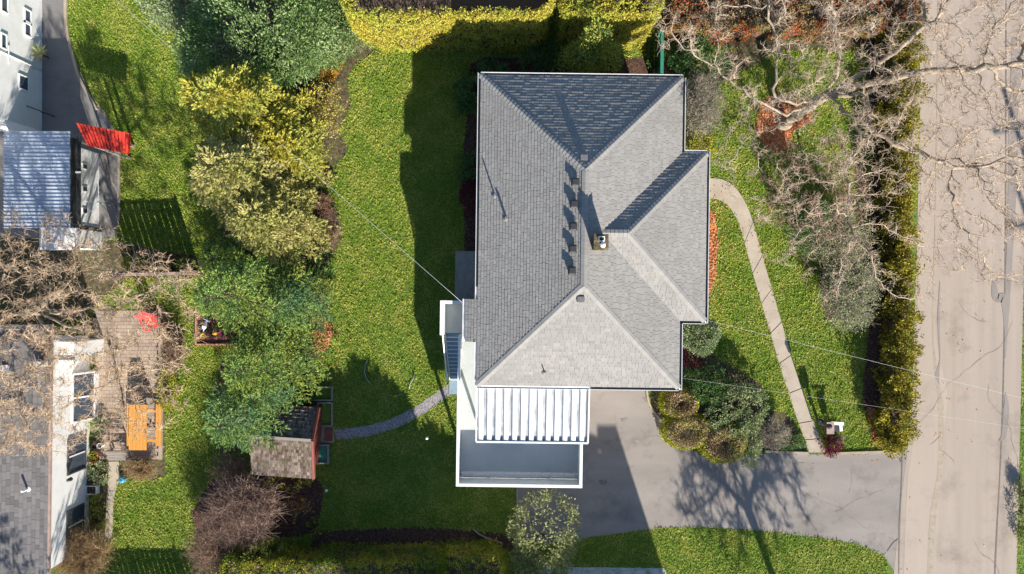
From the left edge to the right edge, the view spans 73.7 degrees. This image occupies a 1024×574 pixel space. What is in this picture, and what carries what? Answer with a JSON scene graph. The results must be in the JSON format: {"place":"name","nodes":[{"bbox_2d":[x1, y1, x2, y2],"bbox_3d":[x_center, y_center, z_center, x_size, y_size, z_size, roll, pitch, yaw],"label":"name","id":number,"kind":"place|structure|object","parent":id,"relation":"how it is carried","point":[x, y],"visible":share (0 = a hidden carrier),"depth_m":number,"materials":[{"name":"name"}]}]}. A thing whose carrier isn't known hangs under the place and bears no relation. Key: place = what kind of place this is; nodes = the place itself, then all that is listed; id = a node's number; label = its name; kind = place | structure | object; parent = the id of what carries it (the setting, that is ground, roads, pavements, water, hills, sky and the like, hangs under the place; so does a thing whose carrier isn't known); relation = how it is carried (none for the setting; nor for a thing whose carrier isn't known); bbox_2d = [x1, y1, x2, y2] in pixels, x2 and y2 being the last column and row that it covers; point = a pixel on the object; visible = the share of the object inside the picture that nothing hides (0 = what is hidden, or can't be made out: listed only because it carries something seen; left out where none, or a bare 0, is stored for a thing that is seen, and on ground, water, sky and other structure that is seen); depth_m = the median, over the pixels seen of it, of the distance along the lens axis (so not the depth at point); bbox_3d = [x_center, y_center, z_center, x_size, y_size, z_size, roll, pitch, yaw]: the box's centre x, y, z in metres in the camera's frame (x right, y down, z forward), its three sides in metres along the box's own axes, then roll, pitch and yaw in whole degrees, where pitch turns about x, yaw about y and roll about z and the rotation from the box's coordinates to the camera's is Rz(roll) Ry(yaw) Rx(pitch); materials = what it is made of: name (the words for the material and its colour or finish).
{"place":"outdoors","nodes":[
{"label":"outdoors","id":0,"kind":"place"},
{"bbox_2d":[0,0,119,239],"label":"yard paving","id":1,"kind":"structure","parent":0,"point":[66,103],"depth_m":31.99,"materials":[{"name":"grey concrete"}]},
{"bbox_2d":[3,131,98,227],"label":"metal roof outbuilding","id":2,"kind":"structure","parent":1,"relation":"on","point":[48,170],"depth_m":29.55,"materials":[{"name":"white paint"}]},
{"bbox_2d":[105,461,118,540],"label":"garden path","id":3,"kind":"structure","parent":0,"point":[113,470],"depth_m":31.98,"materials":[{"name":"concrete"}]},
{"bbox_2d":[335,385,453,439],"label":"gravel path","id":4,"kind":"structure","parent":0,"point":[425,406],"depth_m":31.98,"materials":[{"name":"grey gravel"}]},
{"bbox_2d":[0,0,1023,573],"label":"ground","id":5,"kind":"structure","parent":0,"point":[124,550],"depth_m":32.00,"materials":[{"name":"green plant"}]},
{"bbox_2d":[0,0,41,130],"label":"white house","id":6,"kind":"structure","parent":5,"relation":"on","point":[20,65],"depth_m":30.65,"materials":[{"name":"paint"}]},
{"bbox_2d":[0,324,103,573],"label":"white bungalow","id":7,"kind":"object","parent":5,"relation":"on","point":[43,502],"visible":0.8,"depth_m":29.04,"materials":[{"name":"paint"}]},
{"bbox_2d":[66,503,84,545],"bbox_3d":[-19.801,10.751,30.950,0.067,1.200,1.538,1,90,0],"label":"window","id":8,"kind":"structure","parent":7,"relation":"in","point":[73,515],"depth_m":30.88,"materials":[{"name":"black glass"}]},
{"bbox_2d":[67,434,86,475],"bbox_3d":[-19.758,7.599,31.000,0.067,1.300,1.598,1,90,0],"label":"window","id":9,"kind":"structure","parent":7,"relation":"in","point":[76,461],"depth_m":31.01,"materials":[{"name":"grey glass"}]},
{"bbox_2d":[64,0,120,219],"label":"yard kerb","id":10,"kind":"structure","parent":5,"relation":"on","point":[89,96],"depth_m":31.90,"materials":[{"name":"concrete"}]},
{"bbox_2d":[71,450,121,573],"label":"planting bed","id":11,"kind":"object","parent":5,"relation":"on","point":[104,489],"visible":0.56,"depth_m":31.99,"materials":[{"name":"brown soil"}]},
{"bbox_2d":[51,516,120,573],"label":"bare shrub","id":12,"kind":"object","parent":11,"relation":"on","point":[82,556],"visible":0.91,"depth_m":30.55,"materials":[{"name":"brown plant"}]},
{"bbox_2d":[84,493,110,534],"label":"leafy shrub","id":13,"kind":"object","parent":11,"relation":"on","point":[98,510],"visible":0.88,"depth_m":31.63,"materials":[{"name":"green plant"}]},
{"bbox_2d":[86,459,110,488],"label":"leafy shrub","id":14,"kind":"object","parent":11,"relation":"on","point":[90,474],"visible":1,"depth_m":31.68,"materials":[{"name":"green plant"}]},
{"bbox_2d":[0,237,204,323],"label":"planting bed","id":15,"kind":"object","parent":5,"relation":"on","point":[86,283],"visible":0.51,"depth_m":31.99,"materials":[{"name":"brown soil"}]},
{"bbox_2d":[39,228,101,249],"bbox_3d":[-19.979,-2.116,31.040,1.693,1.920,0.959,0,90,0],"label":"white lean to","id":16,"kind":"object","parent":15,"relation":"on","point":[52,246],"visible":0.75,"depth_m":30.08,"materials":[{"name":"paint"}]},
{"bbox_2d":[0,204,207,462],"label":"bare tree","id":17,"kind":"object","parent":15,"relation":"on","point":[39,312],"visible":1,"depth_m":27.12,"materials":[{"name":"brown wood"}]},
{"bbox_2d":[76,123,134,159],"bbox_3d":[-17.940,-6.464,30.875,2.330,2.250,0.967,10,90,0],"label":"red roofed lean to","id":18,"kind":"object","parent":5,"relation":"on","point":[108,140],"visible":1,"depth_m":29.92,"materials":[{"name":"metal"}]},
{"bbox_2d":[93,309,158,458],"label":"patio","id":19,"kind":"structure","parent":5,"relation":"on","point":[125,324],"depth_m":31.97,"materials":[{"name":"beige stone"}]},
{"bbox_2d":[127,404,161,449],"bbox_3d":[-17.014,6.431,31.638,1.590,0.776,2.080,0,90,0],"label":"picnic table","id":20,"kind":"object","parent":19,"relation":"on","point":[141,444],"visible":0.74,"depth_m":31.25,"materials":[{"name":"orange wood"}]},
{"bbox_2d":[121,301,181,480],"bbox_3d":[-16.774,4.843,31.988,2.235,0.001,8.458,8,90,0],"label":"planting bed","id":21,"kind":"object","parent":5,"relation":"on","point":[160,465],"visible":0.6,"depth_m":31.99,"materials":[{"name":"brown soil"}]},
{"bbox_2d":[120,459,158,481],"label":"bare shrub","id":22,"kind":"object","parent":21,"relation":"on","point":[137,467],"visible":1,"depth_m":31.51,"materials":[{"name":"brown plant"}]},
{"bbox_2d":[158,308,162,459],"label":"patio kerb","id":23,"kind":"structure","parent":21,"relation":"on","point":[160,452],"depth_m":31.88,"materials":[{"name":"concrete"}]},
{"bbox_2d":[154,366,181,411],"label":"leafy shrub","id":24,"kind":"object","parent":21,"relation":"on","point":[161,399],"visible":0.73,"depth_m":31.55,"materials":[{"name":"green plant"}]},
{"bbox_2d":[155,331,192,375],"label":"bare shrub","id":25,"kind":"object","parent":21,"relation":"on","point":[174,351],"visible":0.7,"depth_m":31.23,"materials":[{"name":"brown plant"}]},
{"bbox_2d":[195,298,239,344],"bbox_3d":[-13.737,1.607,31.860,1.994,0.280,2.203,0,90,0],"label":"sandbox","id":26,"kind":"object","parent":5,"relation":"on","point":[220,339],"visible":0.44,"depth_m":31.82,"materials":[{"name":"brown wood"}]},
{"bbox_2d":[206,450,250,490],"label":"bare shrub","id":27,"kind":"object","parent":5,"relation":"on","point":[234,467],"visible":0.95,"depth_m":30.83,"materials":[{"name":"brown plant"}]},
{"bbox_2d":[191,475,323,553],"bbox_3d":[-11.905,10.325,31.991,6.437,0.001,3.444,-11,90,0],"label":"planting bed","id":28,"kind":"object","parent":5,"relation":"on","point":[313,493],"visible":0.48,"depth_m":31.99,"materials":[{"name":"brown soil"}]},
{"bbox_2d":[174,515,248,573],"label":"bare shrub","id":29,"kind":"object","parent":28,"relation":"on","point":[207,556],"visible":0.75,"depth_m":30.46,"materials":[{"name":"brown plant"}]},
{"bbox_2d":[198,470,291,555],"bbox_3d":[-11.893,9.845,30.422,4.084,3.177,4.363,35,90,0],"label":"bare shrub","id":30,"kind":"object","parent":28,"relation":"on","point":[256,502],"visible":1,"depth_m":30.02,"materials":[{"name":"brown plant"}]},
{"bbox_2d":[234,533,288,572],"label":"leafy shrub","id":31,"kind":"object","parent":5,"relation":"on","point":[281,547],"visible":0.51,"depth_m":30.49,"materials":[{"name":"green plant"}]},
{"bbox_2d":[158,0,375,456],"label":"planting bed","id":32,"kind":"object","parent":5,"relation":"on","point":[339,150],"visible":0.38,"depth_m":31.99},
{"bbox_2d":[134,0,234,34],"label":"laurel tree","id":33,"kind":"object","parent":32,"relation":"on","point":[159,11],"visible":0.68,"depth_m":29.59,"materials":[{"name":"green plant"}]},
{"bbox_2d":[177,69,215,140],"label":"golden cedar","id":34,"kind":"object","parent":32,"relation":"on","point":[188,101],"visible":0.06,"depth_m":26.88,"materials":[{"name":"yellow plant"}]},
{"bbox_2d":[200,234,255,282],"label":"spruce","id":35,"kind":"object","parent":32,"relation":"on","point":[210,253],"visible":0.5,"depth_m":30.19,"materials":[{"name":"green plant"}]},
{"bbox_2d":[167,0,342,105],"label":"laurel tree","id":36,"kind":"object","parent":32,"relation":"on","point":[200,20],"visible":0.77,"depth_m":27.44,"materials":[{"name":"green plant"}]},
{"bbox_2d":[186,58,325,166],"bbox_3d":[-11.053,-7.430,28.458,5.578,7.089,5.528,0,90,0],"label":"golden cedar","id":37,"kind":"object","parent":32,"relation":"on","point":[224,97],"visible":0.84,"depth_m":26.85,"materials":[{"name":"yellow plant"}]},
{"bbox_2d":[201,369,319,454],"bbox_3d":[-11.542,5.310,29.319,4.684,6.289,5.552,-35,90,0],"label":"spruce","id":38,"kind":"object","parent":32,"relation":"on","point":[232,422],"visible":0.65,"depth_m":27.97,"materials":[{"name":"green plant"}]},
{"bbox_2d":[187,126,337,251],"bbox_3d":[-11.027,-4.565,28.354,5.410,7.297,5.781,38,90,0],"label":"golden cedar","id":39,"kind":"object","parent":32,"relation":"on","point":[224,173],"visible":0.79,"depth_m":26.52,"materials":[{"name":"yellow plant"}]},
{"bbox_2d":[188,244,338,347],"bbox_3d":[-10.948,0.374,28.078,5.957,8.763,5.815,45,90,0],"label":"blue spruce","id":40,"kind":"object","parent":32,"relation":"on","point":[242,297],"visible":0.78,"depth_m":27.12,"materials":[{"name":"green plant"}]},
{"bbox_2d":[240,351,319,418],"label":"spruce","id":41,"kind":"object","parent":32,"relation":"on","point":[260,400],"visible":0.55,"depth_m":29.00,"materials":[{"name":"green plant"}]},
{"bbox_2d":[220,314,340,404],"bbox_3d":[-10.569,3.469,28.978,5.419,6.849,5.046,0,90,0],"label":"spruce","id":42,"kind":"object","parent":32,"relation":"on","point":[247,365],"visible":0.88,"depth_m":28.55,"materials":[{"name":"green plant"}]},
{"bbox_2d":[223,184,342,272],"bbox_3d":[-10.165,-2.825,28.988,4.089,6.029,4.468,-39,90,0],"label":"golden cedar","id":43,"kind":"object","parent":32,"relation":"on","point":[269,230],"visible":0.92,"depth_m":28.32,"materials":[{"name":"yellow plant"}]},
{"bbox_2d":[250,120,329,192],"bbox_3d":[-9.999,-5.938,29.680,3.380,4.646,3.962,0,90,0],"label":"golden cedar","id":44,"kind":"object","parent":32,"relation":"on","point":[304,152],"visible":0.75,"depth_m":28.95,"materials":[{"name":"yellow plant"}]},
{"bbox_2d":[259,268,339,343],"bbox_3d":[-9.619,0.892,29.717,3.757,4.986,3.548,0,90,0],"label":"spruce","id":45,"kind":"object","parent":32,"relation":"on","point":[286,314],"visible":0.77,"depth_m":29.22,"materials":[{"name":"green plant"}]},
{"bbox_2d":[272,0,358,83],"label":"laurel tree","id":46,"kind":"object","parent":32,"relation":"on","point":[343,23],"visible":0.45,"depth_m":30.23,"materials":[{"name":"green plant"}]},
{"bbox_2d":[290,79,348,142],"bbox_3d":[-8.873,-7.900,31.203,3.094,1.614,3.205,0,90,0],"label":"border plant","id":47,"kind":"object","parent":32,"relation":"on","point":[324,111],"visible":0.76,"depth_m":31.01,"materials":[{"name":"yellow plant"}]},
{"bbox_2d":[310,191,335,217],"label":"border plant","id":48,"kind":"object","parent":32,"relation":"on","point":[323,203],"visible":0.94,"depth_m":31.46,"materials":[{"name":"brown plant"}]},
{"bbox_2d":[315,209,344,248],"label":"border plant","id":49,"kind":"object","parent":32,"relation":"on","point":[334,230],"visible":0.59,"depth_m":31.48,"materials":[{"name":"brown plant"}]},
{"bbox_2d":[249,404,322,478],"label":"garden shed","id":50,"kind":"structure","parent":5,"relation":"on","point":[295,454],"depth_m":29.96,"materials":[{"name":"brown wood"}]},
{"bbox_2d":[317,402,332,426],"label":"raised bed","id":51,"kind":"object","parent":5,"relation":"on","point":[327,417],"visible":0.76,"depth_m":31.92,"materials":[{"name":"grey wood"}]},
{"bbox_2d":[216,539,446,573],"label":"clipped hedge","id":52,"kind":"object","parent":5,"relation":"on","point":[417,558],"visible":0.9,"depth_m":30.05,"materials":[{"name":"green plant"}]},
{"bbox_2d":[309,526,520,549],"bbox_3d":[-4.563,11.820,31.994,10.026,0.001,1.223,0,90,0],"label":"planting bed","id":53,"kind":"object","parent":5,"relation":"on","point":[385,535],"visible":0.52,"depth_m":31.99,"materials":[{"name":"brown plant"}]},
{"bbox_2d":[340,0,557,54],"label":"golden hedge","id":54,"kind":"object","parent":5,"relation":"on","point":[402,26],"visible":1,"depth_m":28.90,"materials":[{"name":"yellow plant"}]},
{"bbox_2d":[439,536,510,573],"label":"clipped hedge","id":55,"kind":"object","parent":5,"relation":"on","point":[482,556],"visible":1,"depth_m":30.10,"materials":[{"name":"green plant"}]},
{"bbox_2d":[505,488,582,573],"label":"olive tree","id":56,"kind":"object","parent":5,"relation":"on","point":[525,549],"visible":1,"depth_m":30.07,"materials":[{"name":"green plant"}]},
{"bbox_2d":[462,56,678,250],"bbox_3d":[2.722,-4.921,31.995,10.169,0.001,11.817,0,90,0],"label":"planting bed","id":57,"kind":"object","parent":5,"relation":"on","point":[634,66],"visible":0.21,"depth_m":32.00,"materials":[{"name":"brown plant"}]},
{"bbox_2d":[452,72,477,115],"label":"dark shrub","id":58,"kind":"object","parent":57,"relation":"on","point":[469,101],"visible":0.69,"depth_m":30.68,"materials":[{"name":"green plant"}]},
{"bbox_2d":[454,149,476,186],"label":"dark shrub","id":59,"kind":"object","parent":57,"relation":"on","point":[465,161],"visible":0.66,"depth_m":31.13,"materials":[{"name":"green plant"}]},
{"bbox_2d":[458,178,475,216],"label":"burgundy shrub","id":60,"kind":"object","parent":57,"relation":"on","point":[462,192],"visible":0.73,"depth_m":31.20,"materials":[{"name":"purple plant"}]},
{"bbox_2d":[474,58,508,73],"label":"dark shrub","id":61,"kind":"object","parent":57,"relation":"on","point":[487,63],"visible":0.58,"depth_m":30.88,"materials":[{"name":"green plant"}]},
{"bbox_2d":[516,42,565,72],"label":"dark shrub","id":62,"kind":"object","parent":57,"relation":"on","point":[544,50],"visible":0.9,"depth_m":30.87,"materials":[{"name":"green plant"}]},
{"bbox_2d":[551,15,630,73],"bbox_3d":[3.376,-9.964,29.302,3.309,5.420,1.860,0,90,0],"label":"leafy shrub","id":63,"kind":"object","parent":57,"relation":"on","point":[585,44],"visible":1,"depth_m":28.34,"materials":[{"name":"green plant"}]},
{"bbox_2d":[643,33,665,73],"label":"leafy shrub","id":64,"kind":"object","parent":57,"relation":"on","point":[654,39],"visible":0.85,"depth_m":31.21,"materials":[{"name":"green plant"}]},
{"bbox_2d":[440,72,709,487],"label":"hip roof house","id":65,"kind":"structure","parent":5,"relation":"on","point":[581,271],"depth_m":26.53,"materials":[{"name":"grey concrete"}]},
{"bbox_2d":[554,0,664,53],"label":"golden hedge","id":66,"kind":"object","parent":5,"relation":"on","point":[632,22],"visible":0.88,"depth_m":29.00,"materials":[{"name":"yellow plant"}]},
{"bbox_2d":[667,34,731,77],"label":"leafy shrub","id":67,"kind":"object","parent":5,"relation":"on","point":[682,53],"visible":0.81,"depth_m":31.00,"materials":[{"name":"green plant"}]},
{"bbox_2d":[709,209,716,289],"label":"planting bed","id":68,"kind":"object","parent":5,"relation":"on","point":[713,232],"visible":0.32,"depth_m":31.98,"materials":[{"name":"orange plant"}]},
{"bbox_2d":[86,9,1023,570],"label":"fallen leaves","id":69,"kind":"object","parent":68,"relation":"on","point":[766,137],"depth_m":31.95,"materials":[{"name":"brown plant"}]},
{"bbox_2d":[684,48,761,149],"bbox_3d":[9.120,-9.246,31.991,3.274,0.001,6.444,29,90,0],"label":"planting bed","id":70,"kind":"object","parent":5,"relation":"on","point":[755,57],"visible":0.37,"depth_m":31.99,"materials":[{"name":"brown soil"}]},
{"bbox_2d":[685,128,716,156],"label":"leafy shrub","id":71,"kind":"object","parent":70,"relation":"on","point":[692,143],"visible":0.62,"depth_m":31.41,"materials":[{"name":"yellow plant"}]},
{"bbox_2d":[683,64,728,141],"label":"bare shrub","id":72,"kind":"object","parent":70,"relation":"on","point":[699,111],"visible":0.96,"depth_m":30.64,"materials":[{"name":"plant"}]},
{"bbox_2d":[651,324,806,451],"bbox_3d":[9.415,5.413,31.992,4.837,0.001,9.160,-38,90,0],"label":"planting bed","id":73,"kind":"object","parent":5,"relation":"on","point":[731,371],"visible":0.35,"depth_m":31.99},
{"bbox_2d":[657,387,699,420],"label":"topiary shrub","id":74,"kind":"object","parent":73,"relation":"on","point":[675,403],"visible":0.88,"depth_m":31.07,"materials":[{"name":"green plant"}]},
{"bbox_2d":[659,412,710,449],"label":"topiary shrub","id":75,"kind":"object","parent":73,"relation":"on","point":[684,433],"visible":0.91,"depth_m":31.11,"materials":[{"name":"green plant"}]},
{"bbox_2d":[683,317,722,357],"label":"leafy shrub","id":76,"kind":"object","parent":73,"relation":"on","point":[713,334],"visible":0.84,"depth_m":31.03,"materials":[{"name":"green plant"}]},
{"bbox_2d":[682,364,734,408],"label":"leafy shrub","id":77,"kind":"object","parent":73,"relation":"on","point":[705,399],"visible":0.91,"depth_m":31.20,"materials":[{"name":"green plant"}]},
{"bbox_2d":[696,419,747,464],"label":"topiary shrub","id":78,"kind":"object","parent":73,"relation":"on","point":[717,447],"visible":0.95,"depth_m":31.11,"materials":[{"name":"green plant"}]},
{"bbox_2d":[701,381,769,440],"bbox_3d":[10.306,5.604,31.315,2.635,1.411,3.124,38,90,0],"label":"variegated shrub","id":79,"kind":"object","parent":73,"relation":"on","point":[743,425],"visible":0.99,"depth_m":31.04,"materials":[{"name":"green plant"}]},
{"bbox_2d":[739,424,762,467],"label":"variegated shrub","id":80,"kind":"object","parent":73,"relation":"on","point":[756,449],"visible":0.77,"depth_m":31.31,"materials":[{"name":"green plant"}]},
{"bbox_2d":[758,414,790,451],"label":"bare shrub","id":81,"kind":"object","parent":73,"relation":"on","point":[772,433],"visible":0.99,"depth_m":31.34,"materials":[{"name":"plant"}]},
{"bbox_2d":[646,391,889,454],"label":"kerb","id":82,"kind":"structure","parent":5,"relation":"on","point":[802,452],"depth_m":31.91,"materials":[{"name":"concrete"}]},
{"bbox_2d":[661,3,884,51],"bbox_3d":[12.813,-12.274,31.990,11.684,0.001,2.510,0,90,0],"label":"planting bed","id":83,"kind":"object","parent":5,"relation":"on","point":[751,43],"visible":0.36,"depth_m":31.99,"materials":[{"name":"brown soil"}]},
{"bbox_2d":[659,0,929,45],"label":"photinia hedge","id":84,"kind":"object","parent":83,"relation":"on","point":[747,22],"visible":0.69,"depth_m":31.00,"materials":[{"name":"red plant"}]},
{"bbox_2d":[756,98,811,149],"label":"planting bed","id":85,"kind":"object","parent":5,"relation":"on","point":[772,128],"visible":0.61,"depth_m":31.98,"materials":[{"name":"brown soil"}]},
{"bbox_2d":[783,190,830,257],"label":"tall shrub","id":86,"kind":"object","parent":5,"relation":"on","point":[802,219],"visible":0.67,"depth_m":30.43,"materials":[{"name":"green plant"}]},
{"bbox_2d":[749,131,872,248],"bbox_3d":[12.999,-4.118,29.928,5.185,4.203,5.350,0,90,0],"label":"bare shrub","id":87,"kind":"object","parent":5,"relation":"on","point":[844,195],"visible":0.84,"depth_m":29.27,"materials":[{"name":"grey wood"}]},
{"bbox_2d":[646,0,1023,307],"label":"garry oak","id":88,"kind":"object","parent":5,"relation":"on","point":[799,113],"visible":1,"depth_m":25.61,"materials":[{"name":"beige plant"}]},
{"bbox_2d":[818,242,878,321],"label":"planting bed","id":89,"kind":"object","parent":5,"relation":"on","point":[874,247],"visible":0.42,"depth_m":31.99,"materials":[{"name":"brown soil"}]},
{"bbox_2d":[798,207,886,279],"bbox_3d":[14.695,-1.953,30.800,3.475,2.418,3.388,44,90,0],"label":"silver shrub","id":90,"kind":"object","parent":89,"relation":"on","point":[834,247],"visible":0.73,"depth_m":30.52,"materials":[{"name":"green plant"}]},
{"bbox_2d":[811,249,890,336],"bbox_3d":[15.225,0.253,30.878,3.462,2.311,4.118,0,90,0],"label":"silver shrub","id":91,"kind":"object","parent":89,"relation":"on","point":[844,306],"visible":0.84,"depth_m":30.63,"materials":[{"name":"green plant"}]},
{"bbox_2d":[862,43,916,446],"bbox_3d":[17.660,-2.053,31.996,2.405,0.001,19.318,1,90,0],"label":"planting bed","id":92,"kind":"object","parent":5,"relation":"on","point":[870,384],"visible":0.24,"depth_m":32.00,"materials":[{"name":"brown soil"}]},
{"bbox_2d":[866,97,901,143],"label":"leafy shrub","id":93,"kind":"object","parent":92,"relation":"on","point":[883,102],"visible":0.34,"depth_m":31.07,"materials":[{"name":"green plant"}]},
{"bbox_2d":[865,14,933,461],"bbox_3d":[17.517,-2.249,30.685,2.358,2.794,20.117,1,90,0],"label":"cedar hedge","id":94,"kind":"object","parent":92,"relation":"on","point":[894,388],"visible":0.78,"depth_m":30.66,"materials":[{"name":"green plant"}]},
{"bbox_2d":[1012,477,1023,545],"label":"leafy shrub","id":95,"kind":"object","parent":5,"relation":"on","point":[1021,492],"visible":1,"depth_m":31.68,"materials":[{"name":"green plant"}]},
{"bbox_2d":[544,567,665,573],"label":"neighbour patio","id":96,"kind":"structure","parent":0,"point":[591,570],"depth_m":31.97,"materials":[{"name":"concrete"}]},
{"bbox_2d":[515,390,907,569],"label":"driveway","id":97,"kind":"structure","parent":0,"point":[657,479],"depth_m":31.99,"materials":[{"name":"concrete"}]},
{"bbox_2d":[710,178,824,452],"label":"front path","id":98,"kind":"structure","parent":0,"point":[737,205],"depth_m":31.96,"materials":[{"name":"concrete"}]},
{"bbox_2d":[894,0,1023,573],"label":"road","id":99,"kind":"structure","parent":0,"point":[967,508],"depth_m":31.99,"materials":[{"name":"beige asphalt"}]},
{"bbox_2d":[904,0,946,573],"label":"road shoulder","id":100,"kind":"object","parent":99,"relation":"on","point":[922,479],"visible":0.73,"depth_m":31.98},
{"bbox_2d":[927,5,943,573],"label":"road seam","id":101,"kind":"object","parent":100,"relation":"on","point":[932,527],"visible":0.96,"depth_m":31.98,"materials":[{"name":"asphalt"}]},
{"bbox_2d":[994,0,1006,573],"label":"road crack","id":102,"kind":"object","parent":99,"relation":"on","point":[1004,293],"visible":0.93,"depth_m":31.98,"materials":[{"name":"grey asphalt"}]},
{"bbox_2d":[992,281,1009,331],"bbox_3d":[23.022,0.864,31.976,0.756,0.001,2.481,-20,90,0],"label":"road stain","id":103,"kind":"object","parent":99,"relation":"on","point":[1003,299],"visible":1,"depth_m":31.98,"materials":[{"name":"asphalt"}]},
{"bbox_2d":[1005,38,1020,357],"bbox_3d":[23.456,-4.169,31.978,0.540,0.001,15.010,1,90,0],"label":"road stain","id":104,"kind":"object","parent":99,"relation":"on","point":[1011,199],"visible":0.72,"depth_m":31.98,"materials":[{"name":"concrete"}]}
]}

